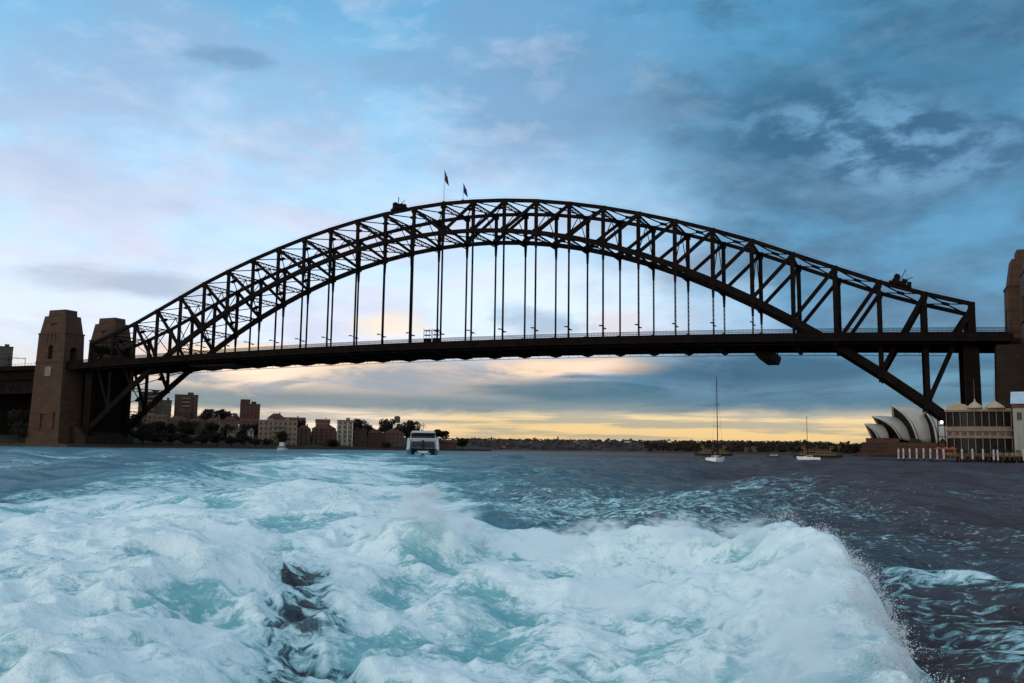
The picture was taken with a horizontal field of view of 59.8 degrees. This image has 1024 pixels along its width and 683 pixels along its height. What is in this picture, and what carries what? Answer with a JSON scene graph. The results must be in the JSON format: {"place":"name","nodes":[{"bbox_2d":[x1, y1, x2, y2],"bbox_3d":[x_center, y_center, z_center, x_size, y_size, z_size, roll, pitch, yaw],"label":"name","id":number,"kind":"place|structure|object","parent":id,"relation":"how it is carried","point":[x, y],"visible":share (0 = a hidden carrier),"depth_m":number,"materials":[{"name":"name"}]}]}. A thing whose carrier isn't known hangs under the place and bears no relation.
{"place":"outdoors","nodes":[
{"label":"outdoors","id":0,"kind":"place"},
{"bbox_2d":[0,428,489,448],"bbox_3d":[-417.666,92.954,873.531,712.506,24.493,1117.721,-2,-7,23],"label":"shore","id":1,"kind":"structure","parent":0,"point":[8,438],"depth_m":701.21,"materials":[{"name":"stone"}]},
{"bbox_2d":[0,344,13,365],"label":"apartment tower","id":2,"kind":"structure","parent":1,"relation":"on","point":[6,350],"depth_m":786.93,"materials":[{"name":"stone"}]},
{"bbox_2d":[0,363,34,433],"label":"approach viaduct","id":3,"kind":"object","parent":1,"relation":"on","point":[16,386],"visible":0.49,"depth_m":590.84,"materials":[{"name":"concrete"}]},
{"bbox_2d":[7,409,29,440],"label":"tree","id":4,"kind":"object","parent":1,"relation":"on","point":[17,417],"visible":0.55,"depth_m":575.43,"materials":[{"name":"green plant"}]},
{"bbox_2d":[12,422,28,442],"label":"tree","id":5,"kind":"object","parent":1,"relation":"on","point":[20,428],"visible":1,"depth_m":565.68,"materials":[{"name":"green plant"}]},
{"bbox_2d":[25,309,84,443],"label":"stone pylon","id":6,"kind":"object","parent":1,"relation":"on","point":[56,408],"visible":0.94,"depth_m":566.93,"materials":[{"name":"stone"}]},
{"bbox_2d":[69,426,133,444],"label":"bearing block","id":7,"kind":"structure","parent":1,"relation":"on","point":[78,434],"depth_m":567.90,"materials":[{"name":"stone"}]},
{"bbox_2d":[66,197,1013,436],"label":"arch bridge","id":8,"kind":"structure","parent":7,"relation":"on","point":[111,383],"depth_m":467.07,"materials":[{"name":"grey paint"}]},
{"bbox_2d":[189,361,253,368],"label":"maintenance gantry","id":9,"kind":"object","parent":8,"relation":"hanging from","point":[225,366],"visible":1,"depth_m":525.12,"materials":[{"name":"black metal"}]},
{"bbox_2d":[390,197,407,210],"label":"maintenance crane","id":10,"kind":"object","parent":8,"relation":"on","point":[396,206],"visible":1,"depth_m":491.48,"materials":[{"name":"grey paint"}]},
{"bbox_2d":[442,170,448,201],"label":"flagpole","id":11,"kind":"object","parent":8,"relation":"on","point":[445,178],"visible":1,"depth_m":482.45,"materials":[{"name":"metal"}]},
{"bbox_2d":[754,347,780,364],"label":"maintenance gantry","id":12,"kind":"object","parent":8,"relation":"hanging from","point":[770,357],"visible":0.99,"depth_m":414.02,"materials":[{"name":"black metal"}]},
{"bbox_2d":[889,269,912,287],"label":"maintenance crane","id":13,"kind":"object","parent":8,"relation":"on","point":[896,279],"visible":1,"depth_m":386.48,"materials":[{"name":"grey paint"}]},
{"bbox_2d":[88,318,131,360],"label":"stone pylon","id":14,"kind":"object","parent":1,"relation":"on","point":[104,327],"visible":0.26,"depth_m":606.76,"materials":[{"name":"stone"}]},
{"bbox_2d":[131,414,141,429],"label":"tree","id":15,"kind":"object","parent":1,"relation":"on","point":[134,416],"visible":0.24,"depth_m":705.24,"materials":[{"name":"green plant"}]},
{"bbox_2d":[135,427,154,443],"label":"tree","id":16,"kind":"object","parent":1,"relation":"on","point":[143,435],"visible":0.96,"depth_m":612.96,"materials":[{"name":"green plant"}]},
{"bbox_2d":[136,423,156,432],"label":"tree","id":17,"kind":"object","parent":1,"relation":"on","point":[149,426],"visible":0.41,"depth_m":654.09,"materials":[{"name":"green plant"}]},
{"bbox_2d":[138,390,162,425],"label":"apartment building","id":18,"kind":"structure","parent":1,"relation":"on","point":[156,409],"depth_m":758.82,"materials":[{"name":"brown brick"}]},
{"bbox_2d":[146,412,166,425],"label":"apartment building","id":19,"kind":"structure","parent":1,"relation":"on","point":[151,418],"depth_m":713.17,"materials":[{"name":"beige paint"}]},
{"bbox_2d":[149,433,166,444],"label":"tree","id":20,"kind":"object","parent":1,"relation":"on","point":[159,438],"visible":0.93,"depth_m":626.61,"materials":[{"name":"green plant"}]},
{"bbox_2d":[149,421,169,433],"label":"tree","id":21,"kind":"object","parent":1,"relation":"on","point":[161,426],"visible":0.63,"depth_m":678.38,"materials":[{"name":"green plant"}]},
{"bbox_2d":[162,398,171,423],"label":"apartment building","id":22,"kind":"structure","parent":1,"relation":"on","point":[166,406],"depth_m":790.61,"materials":[{"name":"concrete"}]},
{"bbox_2d":[164,433,181,444],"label":"tree","id":23,"kind":"object","parent":1,"relation":"on","point":[172,437],"visible":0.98,"depth_m":638.27,"materials":[{"name":"green plant"}]},
{"bbox_2d":[167,422,178,432],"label":"tree","id":24,"kind":"object","parent":1,"relation":"on","point":[173,427],"visible":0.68,"depth_m":685.80,"materials":[{"name":"green plant"}]},
{"bbox_2d":[167,415,187,430],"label":"apartment building","id":25,"kind":"structure","parent":1,"relation":"on","point":[175,420],"depth_m":736.90,"materials":[{"name":"orange brick"}]},
{"bbox_2d":[176,433,189,438],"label":"tree","id":26,"kind":"object","parent":1,"relation":"on","point":[185,435],"visible":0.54,"depth_m":686.98,"materials":[{"name":"green plant"}]},
{"bbox_2d":[176,407,190,420],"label":"apartment building","id":27,"kind":"structure","parent":1,"relation":"on","point":[185,412],"depth_m":791.42,"materials":[{"name":"brown brick"}]},
{"bbox_2d":[174,392,198,419],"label":"apartment tower","id":28,"kind":"structure","parent":1,"relation":"on","point":[189,401],"depth_m":798.76,"materials":[{"name":"brown brick"}]},
{"bbox_2d":[177,421,198,436],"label":"tree","id":29,"kind":"object","parent":1,"relation":"on","point":[188,427],"visible":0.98,"depth_m":707.32,"materials":[{"name":"green plant"}]},
{"bbox_2d":[178,437,197,444],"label":"tree","id":30,"kind":"object","parent":1,"relation":"on","point":[187,440],"visible":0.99,"depth_m":651.30,"materials":[{"name":"green plant"}]},
{"bbox_2d":[189,417,205,433],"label":"apartment building","id":31,"kind":"structure","parent":1,"relation":"on","point":[201,425],"depth_m":752.20,"materials":[{"name":"brown brick"}]},
{"bbox_2d":[193,434,212,444],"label":"tree","id":32,"kind":"object","parent":1,"relation":"on","point":[203,438],"visible":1,"depth_m":660.16,"materials":[{"name":"green plant"}]},
{"bbox_2d":[195,409,216,419],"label":"tree","id":33,"kind":"object","parent":1,"relation":"on","point":[206,414],"visible":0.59,"depth_m":780.09,"materials":[{"name":"green plant"}]},
{"bbox_2d":[202,422,220,432],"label":"tree","id":34,"kind":"object","parent":1,"relation":"on","point":[212,426],"visible":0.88,"depth_m":742.86,"materials":[{"name":"green plant"}]},
{"bbox_2d":[205,416,222,433],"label":"apartment building","id":35,"kind":"structure","parent":1,"relation":"on","point":[218,420],"depth_m":757.78,"materials":[{"name":"brick"}]},
{"bbox_2d":[208,433,225,445],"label":"tree","id":36,"kind":"object","parent":1,"relation":"on","point":[216,438],"visible":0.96,"depth_m":667.65,"materials":[{"name":"green plant"}]},
{"bbox_2d":[214,409,233,419],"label":"tree","id":37,"kind":"object","parent":1,"relation":"on","point":[222,413],"visible":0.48,"depth_m":801.62,"materials":[{"name":"green plant"}]},
{"bbox_2d":[219,424,235,436],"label":"tree","id":38,"kind":"object","parent":1,"relation":"on","point":[224,430],"visible":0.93,"depth_m":721.69,"materials":[{"name":"green plant"}]},
{"bbox_2d":[222,415,238,433],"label":"apartment building","id":39,"kind":"structure","parent":1,"relation":"on","point":[232,421],"depth_m":760.82,"materials":[{"name":"brick"}]},
{"bbox_2d":[224,436,239,445],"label":"tree","id":40,"kind":"object","parent":1,"relation":"on","point":[230,440],"visible":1,"depth_m":676.03,"materials":[{"name":"green plant"}]},
{"bbox_2d":[226,413,239,424],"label":"tree","id":41,"kind":"object","parent":1,"relation":"on","point":[237,416],"visible":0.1,"depth_m":801.56,"materials":[{"name":"green plant"}]},
{"bbox_2d":[227,426,240,437],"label":"house","id":42,"kind":"structure","parent":1,"relation":"on","point":[235,431],"depth_m":722.01,"materials":[{"name":"ceramic"}]},
{"bbox_2d":[236,426,247,434],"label":"tree","id":43,"kind":"object","parent":1,"relation":"on","point":[243,430],"visible":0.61,"depth_m":704.70,"materials":[{"name":"green plant"}]},
{"bbox_2d":[234,434,253,445],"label":"tree","id":44,"kind":"object","parent":1,"relation":"on","point":[243,438],"visible":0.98,"depth_m":683.35,"materials":[{"name":"green plant"}]},
{"bbox_2d":[0,443,490,450],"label":"seawall","id":45,"kind":"object","parent":1,"relation":"on","point":[142,446],"visible":0.67,"depth_m":640.41,"materials":[{"name":"stone"}]},
{"bbox_2d":[240,424,251,429],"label":"tree","id":46,"kind":"object","parent":1,"relation":"on","point":[248,426],"visible":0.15,"depth_m":751.33,"materials":[{"name":"green plant"}]},
{"bbox_2d":[240,417,257,435],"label":"house","id":47,"kind":"structure","parent":1,"relation":"on","point":[247,421],"depth_m":779.48,"materials":[{"name":"brick"}]},
{"bbox_2d":[239,399,260,426],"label":"apartment tower","id":48,"kind":"structure","parent":1,"relation":"on","point":[248,410],"depth_m":823.21,"materials":[{"name":"red brick"}]},
{"bbox_2d":[247,428,253,437],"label":"house","id":49,"kind":"structure","parent":1,"relation":"on","point":[250,433],"depth_m":737.02,"materials":[{"name":"white paint"}]},
{"bbox_2d":[250,422,258,434],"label":"tree","id":50,"kind":"object","parent":1,"relation":"on","point":[254,426],"visible":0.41,"depth_m":765.01,"materials":[{"name":"green plant"}]},
{"bbox_2d":[250,439,262,445],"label":"tree","id":51,"kind":"object","parent":1,"relation":"on","point":[255,442],"visible":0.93,"depth_m":691.82,"materials":[{"name":"green plant"}]},
{"bbox_2d":[263,438,272,445],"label":"tree","id":52,"kind":"object","parent":1,"relation":"on","point":[266,441],"visible":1,"depth_m":699.97,"materials":[{"name":"green plant"}]},
{"bbox_2d":[268,412,282,419],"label":"house","id":53,"kind":"structure","parent":1,"relation":"on","point":[274,416],"depth_m":800.79,"materials":[{"name":"ceramic"}]},
{"bbox_2d":[258,418,297,445],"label":"apartment building","id":54,"kind":"structure","parent":1,"relation":"on","point":[270,428],"depth_m":736.40,"materials":[{"name":"beige paint"}]},
{"bbox_2d":[276,430,287,441],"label":"tree","id":55,"kind":"object","parent":1,"relation":"on","point":[282,436],"visible":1,"depth_m":731.95,"materials":[{"name":"green plant"}]},
{"bbox_2d":[279,416,305,421],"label":"apartment building","id":56,"kind":"structure","parent":1,"relation":"on","point":[292,418],"depth_m":792.72,"materials":[{"name":"brown brick"}]},
{"bbox_2d":[294,419,305,428],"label":"tree","id":57,"kind":"object","parent":1,"relation":"on","point":[299,424],"visible":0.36,"depth_m":773.53,"materials":[{"name":"green plant"}]},
{"bbox_2d":[297,424,310,443],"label":"apartment building","id":58,"kind":"structure","parent":1,"relation":"on","point":[303,434],"depth_m":765.63,"materials":[{"name":"brown brick"}]},
{"bbox_2d":[315,418,329,425],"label":"apartment building","id":59,"kind":"structure","parent":1,"relation":"on","point":[322,421],"depth_m":820.33,"materials":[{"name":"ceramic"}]},
{"bbox_2d":[311,423,335,443],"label":"apartment building","id":60,"kind":"structure","parent":1,"relation":"on","point":[323,433],"depth_m":779.12,"materials":[{"name":"red brick"}]},
{"bbox_2d":[326,439,339,446],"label":"tree","id":61,"kind":"object","parent":1,"relation":"on","point":[332,442],"visible":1,"depth_m":764.31,"materials":[{"name":"green plant"}]},
{"bbox_2d":[337,418,353,446],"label":"apartment building","id":62,"kind":"structure","parent":1,"relation":"on","point":[344,432],"depth_m":782.47,"materials":[{"name":"stone"}]},
{"bbox_2d":[353,427,366,445],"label":"apartment building","id":63,"kind":"structure","parent":1,"relation":"on","point":[360,437],"depth_m":799.14,"materials":[{"name":"brown brick"}]},
{"bbox_2d":[353,418,370,438],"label":"tree","id":64,"kind":"object","parent":1,"relation":"on","point":[358,422],"visible":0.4,"depth_m":812.47,"materials":[{"name":"green plant"}]},
{"bbox_2d":[367,428,382,446],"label":"apartment building","id":65,"kind":"structure","parent":1,"relation":"on","point":[375,437],"depth_m":805.67,"materials":[{"name":"red brick"}]},
{"bbox_2d":[378,419,395,432],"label":"tree","id":66,"kind":"object","parent":1,"relation":"on","point":[386,425],"visible":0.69,"depth_m":850.39,"materials":[{"name":"green plant"}]},
{"bbox_2d":[382,442,391,446],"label":"tree","id":67,"kind":"object","parent":1,"relation":"on","point":[386,444],"visible":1,"depth_m":806.34,"materials":[{"name":"green plant"}]},
{"bbox_2d":[383,428,404,447],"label":"apartment building","id":68,"kind":"structure","parent":1,"relation":"on","point":[394,438],"depth_m":817.84,"materials":[{"name":"brick"}]},
{"bbox_2d":[394,416,399,422],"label":"water tower","id":69,"kind":"structure","parent":1,"relation":"on","point":[397,418],"depth_m":887.01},
{"bbox_2d":[391,424,408,436],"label":"tree","id":70,"kind":"object","parent":1,"relation":"on","point":[397,427],"visible":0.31,"depth_m":842.35,"materials":[{"name":"green plant"}]},
{"bbox_2d":[400,420,421,438],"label":"tree","id":71,"kind":"object","parent":1,"relation":"on","point":[410,425],"visible":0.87,"depth_m":838.87,"materials":[{"name":"green plant"}]},
{"bbox_2d":[434,429,448,439],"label":"tree","id":72,"kind":"object","parent":1,"relation":"on","point":[441,434],"visible":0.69,"depth_m":858.55,"materials":[{"name":"green plant"}]},
{"bbox_2d":[439,440,456,448],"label":"boat shed","id":73,"kind":"object","parent":1,"relation":"on","point":[448,445],"visible":0.98,"depth_m":855.28,"materials":[{"name":"brown brick"}]},
{"bbox_2d":[457,438,469,448],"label":"tree","id":74,"kind":"object","parent":1,"relation":"on","point":[461,442],"visible":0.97,"depth_m":869.47,"materials":[{"name":"green plant"}]},
{"bbox_2d":[423,329,440,341],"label":"scaffold tower","id":75,"kind":"structure","parent":0,"point":[431,330],"depth_m":469.86,"materials":[{"name":"white metal"}]},
{"bbox_2d":[0,446,1023,682],"bbox_3d":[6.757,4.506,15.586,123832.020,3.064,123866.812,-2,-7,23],"label":"water","id":76,"kind":"structure","parent":0,"point":[138,572],"depth_m":14.26,"materials":[{"name":"blue liquid"}]},
{"bbox_2d":[277,442,286,450],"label":"motor cruiser","id":77,"kind":"object","parent":76,"relation":"on","point":[281,446],"visible":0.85,"depth_m":432.40,"materials":[{"name":"white paint"}]},
{"bbox_2d":[406,422,438,455],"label":"catamaran ferry","id":78,"kind":"object","parent":76,"relation":"on","point":[423,442],"visible":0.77,"depth_m":246.59,"materials":[{"name":"white metal"}]},
{"bbox_2d":[89,487,964,682],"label":"spray","id":79,"kind":"object","parent":76,"relation":"on","point":[879,619],"visible":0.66,"depth_m":9.30,"materials":[{"name":"white liquid"}]},
{"bbox_2d":[694,444,732,455],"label":"harbour ferry","id":80,"kind":"object","parent":76,"relation":"on","point":[721,452],"visible":0.73,"depth_m":555.79,"materials":[{"name":"green paint"}]},
{"bbox_2d":[705,377,723,461],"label":"sailing yacht","id":81,"kind":"object","parent":76,"relation":"on","point":[718,458],"visible":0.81,"depth_m":191.41,"materials":[{"name":"white paint"}]},
{"bbox_2d":[766,454,780,456],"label":"motor cruiser","id":82,"kind":"object","parent":76,"relation":"on","point":[773,455],"visible":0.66,"depth_m":456.26,"materials":[{"name":"white paint"}]},
{"bbox_2d":[796,416,819,459],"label":"sailing yacht","id":83,"kind":"object","parent":76,"relation":"on","point":[808,457],"visible":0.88,"depth_m":281.82,"materials":[{"name":"white paint"}]},
{"bbox_2d":[793,445,842,457],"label":"harbour ferry","id":84,"kind":"object","parent":76,"relation":"on","point":[827,452],"visible":0.81,"depth_m":502.67,"materials":[{"name":"green paint"}]},
{"bbox_2d":[899,452,1022,462],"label":"timber wharf","id":85,"kind":"structure","parent":76,"relation":"in","point":[987,459],"depth_m":309.66,"materials":[{"name":"brown wood"}]},
{"bbox_2d":[942,449,955,454],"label":"kiosk","id":86,"kind":"object","parent":85,"relation":"on","point":[948,450],"visible":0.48,"depth_m":321.07,"materials":[{"name":"orange paint"}]},
{"bbox_2d":[937,378,1012,455],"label":"wharf pavilion","id":87,"kind":"structure","parent":85,"relation":"on","point":[975,426],"depth_m":326.28,"materials":[{"name":"beige glass"}]},
{"bbox_2d":[1010,392,1023,457],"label":"white wharf building","id":88,"kind":"structure","parent":85,"relation":"on","point":[1017,401],"depth_m":320.01,"materials":[{"name":"paint"}]},
{"bbox_2d":[1017,412,1021,419],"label":"window","id":89,"kind":"structure","parent":88,"relation":"in","point":[1019,414],"depth_m":320.02,"materials":[{"name":"grey glass"}]},
{"bbox_2d":[0,0,1023,443],"label":"sky","id":90,"kind":"structure","parent":0,"point":[150,150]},
{"bbox_2d":[439,439,824,451],"bbox_3d":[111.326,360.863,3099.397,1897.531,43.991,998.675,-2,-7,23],"label":"distant hills","id":91,"kind":"structure","parent":0,"point":[617,448],"depth_m":2895.86,"materials":[{"name":"green plant"}]},
{"bbox_2d":[404,437,827,450],"bbox_3d":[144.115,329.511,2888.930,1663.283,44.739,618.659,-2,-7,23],"label":"woods","id":92,"kind":"object","parent":91,"relation":"on","point":[607,440],"visible":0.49,"depth_m":2941.55,"materials":[{"name":"green plant"}]},
{"bbox_2d":[646,447,856,453],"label":"wooded headland","id":93,"kind":"structure","parent":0,"point":[770,451],"depth_m":1302.03,"materials":[{"name":"green plant"}]},
{"bbox_2d":[646,451,853,455],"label":"seawall","id":94,"kind":"object","parent":93,"relation":"on","point":[740,453],"visible":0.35,"depth_m":1313.77,"materials":[{"name":"stone"}]},
{"bbox_2d":[643,439,862,453],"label":"headland woods","id":95,"kind":"object","parent":93,"relation":"on","point":[682,445],"visible":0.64,"depth_m":1346.32,"materials":[{"name":"green plant"}]},
{"bbox_2d":[751,446,756,451],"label":"house","id":96,"kind":"structure","parent":93,"relation":"on","point":[753,449],"depth_m":1307.89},
{"bbox_2d":[854,453,956,457],"bbox_3d":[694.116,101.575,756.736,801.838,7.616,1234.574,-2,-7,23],"label":"shore","id":97,"kind":"structure","parent":0,"point":[902,456],"depth_m":878.06,"materials":[{"name":"stone"}]},
{"bbox_2d":[847,444,861,453],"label":"tree","id":98,"kind":"object","parent":97,"relation":"on","point":[854,447],"visible":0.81,"depth_m":978.51,"materials":[{"name":"green plant"}]},
{"bbox_2d":[858,405,946,455],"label":"concert hall","id":99,"kind":"structure","parent":97,"relation":"on","point":[906,428],"depth_m":903.53,"materials":[{"name":"white tile"}]},
{"bbox_2d":[956,457,1022,461],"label":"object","id":100,"kind":"structure","parent":0,"point":[991,459],"depth_m":354.94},
{"bbox_2d":[994,344,1023,457],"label":"stone pedestal","id":101,"kind":"object","parent":100,"relation":"on","point":[1009,367],"visible":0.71,"depth_m":358.04,"materials":[{"name":"stone"}]},
{"bbox_2d":[1003,249,1023,337],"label":"stone pylon","id":102,"kind":"object","parent":100,"relation":"on","point":[1012,306],"visible":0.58,"depth_m":393.83,"materials":[{"name":"stone"}]},
{"bbox_2d":[1011,337,1020,343],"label":"abutment","id":103,"kind":"object","parent":100,"relation":"on","point":[1017,340],"visible":0.1,"depth_m":372.63,"materials":[{"name":"stone"}]},
{"bbox_2d":[1019,257,1023,343],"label":"stone pylon","id":104,"kind":"object","parent":100,"relation":"on","point":[1021,275],"visible":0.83,"depth_m":366.71,"materials":[{"name":"stone"}]}
]}

